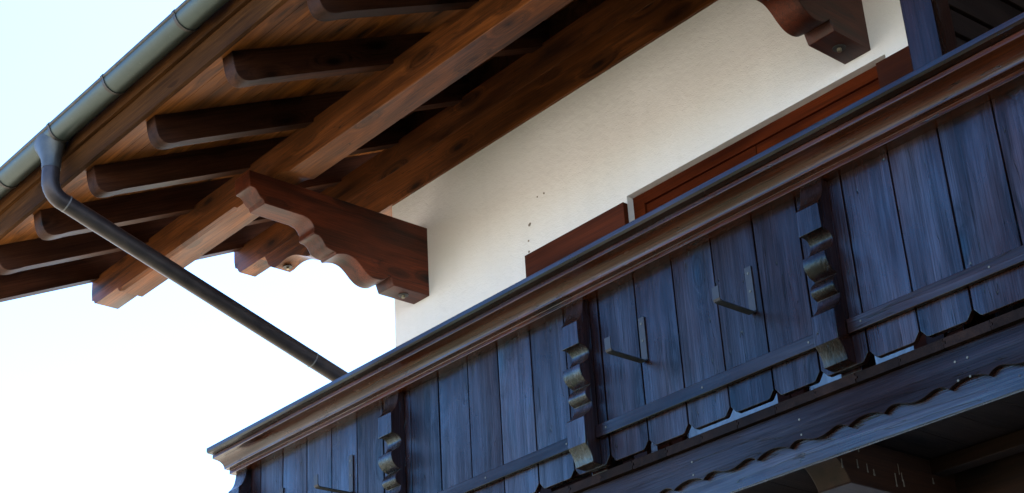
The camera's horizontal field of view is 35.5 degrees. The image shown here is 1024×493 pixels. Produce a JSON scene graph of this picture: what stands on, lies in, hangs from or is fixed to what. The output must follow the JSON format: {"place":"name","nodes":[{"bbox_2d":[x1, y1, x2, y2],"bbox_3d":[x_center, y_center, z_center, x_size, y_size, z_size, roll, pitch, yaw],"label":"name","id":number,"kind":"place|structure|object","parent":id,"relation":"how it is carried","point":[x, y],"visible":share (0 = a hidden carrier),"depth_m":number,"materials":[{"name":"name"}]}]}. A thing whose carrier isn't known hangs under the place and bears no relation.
{"place":"outdoors","nodes":[
{"label":"outdoors","id":0,"kind":"place"},
{"bbox_2d":[0,0,395,492],"label":"sky","id":1,"kind":"structure","parent":0,"point":[133,397],"materials":[{"name":"white"}]},
{"label":"lawn","id":2,"kind":"structure","parent":0,"visible":0},
{"bbox_2d":[392,0,962,492],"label":"house wall","id":3,"kind":"structure","parent":2,"relation":"on","point":[708,82],"depth_m":9.02,"materials":[{"name":"paint"}]},
{"bbox_2d":[41,165,347,380],"bbox_3d":[-1.477,2.601,8.436,2.632,6.135,0.103,18,-34,-37],"label":"downpipe","id":4,"kind":"object","parent":3,"relation":"attached to","point":[58,197],"visible":0.75,"depth_m":9.28,"materials":[{"name":"grey metal"}]},
{"bbox_2d":[0,0,604,301],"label":"roof","id":5,"kind":"structure","parent":3,"relation":"attached to","point":[226,92],"depth_m":9.05,"materials":[{"name":"wood"}]},
{"bbox_2d":[0,0,228,199],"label":"gutter","id":6,"kind":"object","parent":5,"relation":"attached to","point":[170,32],"visible":0.98,"depth_m":8.62,"materials":[{"name":"metal"}]},
{"bbox_2d":[235,170,428,303],"bbox_3d":[-1.082,-0.033,9.754,1.331,0.498,0.160,18,-34,-37],"label":"carved bracket","id":7,"kind":"object","parent":3,"relation":"attached to","point":[363,247],"visible":1,"depth_m":9.76,"materials":[{"name":"wood"}]},
{"bbox_2d":[92,0,572,308],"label":"eaves purlin","id":8,"kind":"object","parent":7,"relation":"on","point":[452,50],"visible":0.9,"depth_m":9.06,"materials":[{"name":"brown wood"}]},
{"bbox_2d":[234,0,717,276],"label":"purlin","id":9,"kind":"object","parent":3,"relation":"attached to","point":[598,40],"depth_m":9.96,"materials":[{"name":"wood"}]},
{"bbox_2d":[525,202,650,492],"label":"shutter","id":10,"kind":"object","parent":3,"relation":"attached to","point":[582,235],"visible":0.03,"depth_m":8.95,"materials":[{"name":"wood"}]},
{"bbox_2d":[633,66,926,449],"bbox_3d":[1.326,0.327,7.836,0.077,2.018,1.758,18,-34,-37],"label":"window","id":11,"kind":"structure","parent":3,"relation":"attached to","point":[836,99],"depth_m":8.12,"materials":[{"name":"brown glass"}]},
{"bbox_2d":[551,306,1023,492],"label":"balcony floor","id":12,"kind":"structure","parent":3,"relation":"attached to","point":[945,415],"depth_m":6.06,"materials":[{"name":"brown wood"}]},
{"bbox_2d":[206,12,1023,492],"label":"balcony railing","id":13,"kind":"object","parent":12,"relation":"on","point":[870,228],"visible":0.98,"depth_m":6.30,"materials":[{"name":"blue wood"}]},
{"bbox_2d":[314,454,352,492],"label":"flower box hook","id":14,"kind":"object","parent":13,"relation":"attached to","point":[316,485],"visible":1,"depth_m":7.87,"materials":[{"name":"metal"}]},
{"bbox_2d":[604,316,647,362],"bbox_3d":[0.461,0.359,6.521,0.214,0.202,0.033,18,-34,-37],"label":"flower box hook","id":15,"kind":"object","parent":13,"relation":"attached to","point":[643,343],"visible":1,"depth_m":6.53,"materials":[{"name":"metal"}]},
{"bbox_2d":[712,266,756,314],"bbox_3d":[0.846,0.144,6.131,0.214,0.202,0.033,18,-34,-37],"label":"flower box hook","id":16,"kind":"object","parent":13,"relation":"attached to","point":[718,300],"visible":1,"depth_m":6.14,"materials":[{"name":"metal"}]},
{"bbox_2d":[900,0,1012,329],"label":"balcony post","id":17,"kind":"object","parent":12,"relation":"on","point":[929,30],"visible":0.04,"depth_m":6.10,"materials":[{"name":"blue wood"}]},
{"bbox_2d":[948,0,1023,309],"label":"board screen","id":18,"kind":"object","parent":12,"relation":"on","point":[972,19],"visible":0.24,"depth_m":6.34,"materials":[{"name":"wood"}]},
{"bbox_2d":[757,0,870,63],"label":"carved bracket","id":19,"kind":"object","parent":3,"relation":"attached to","point":[836,30],"visible":1,"depth_m":7.62,"materials":[{"name":"wood"}]},
{"bbox_2d":[876,46,963,343],"bbox_3d":[2.079,-0.158,6.933,0.040,1.929,0.845,18,-34,-37],"label":"shutter","id":20,"kind":"object","parent":3,"relation":"attached to","point":[894,67],"visible":0.03,"depth_m":7.52,"materials":[{"name":"wood"}]}
]}

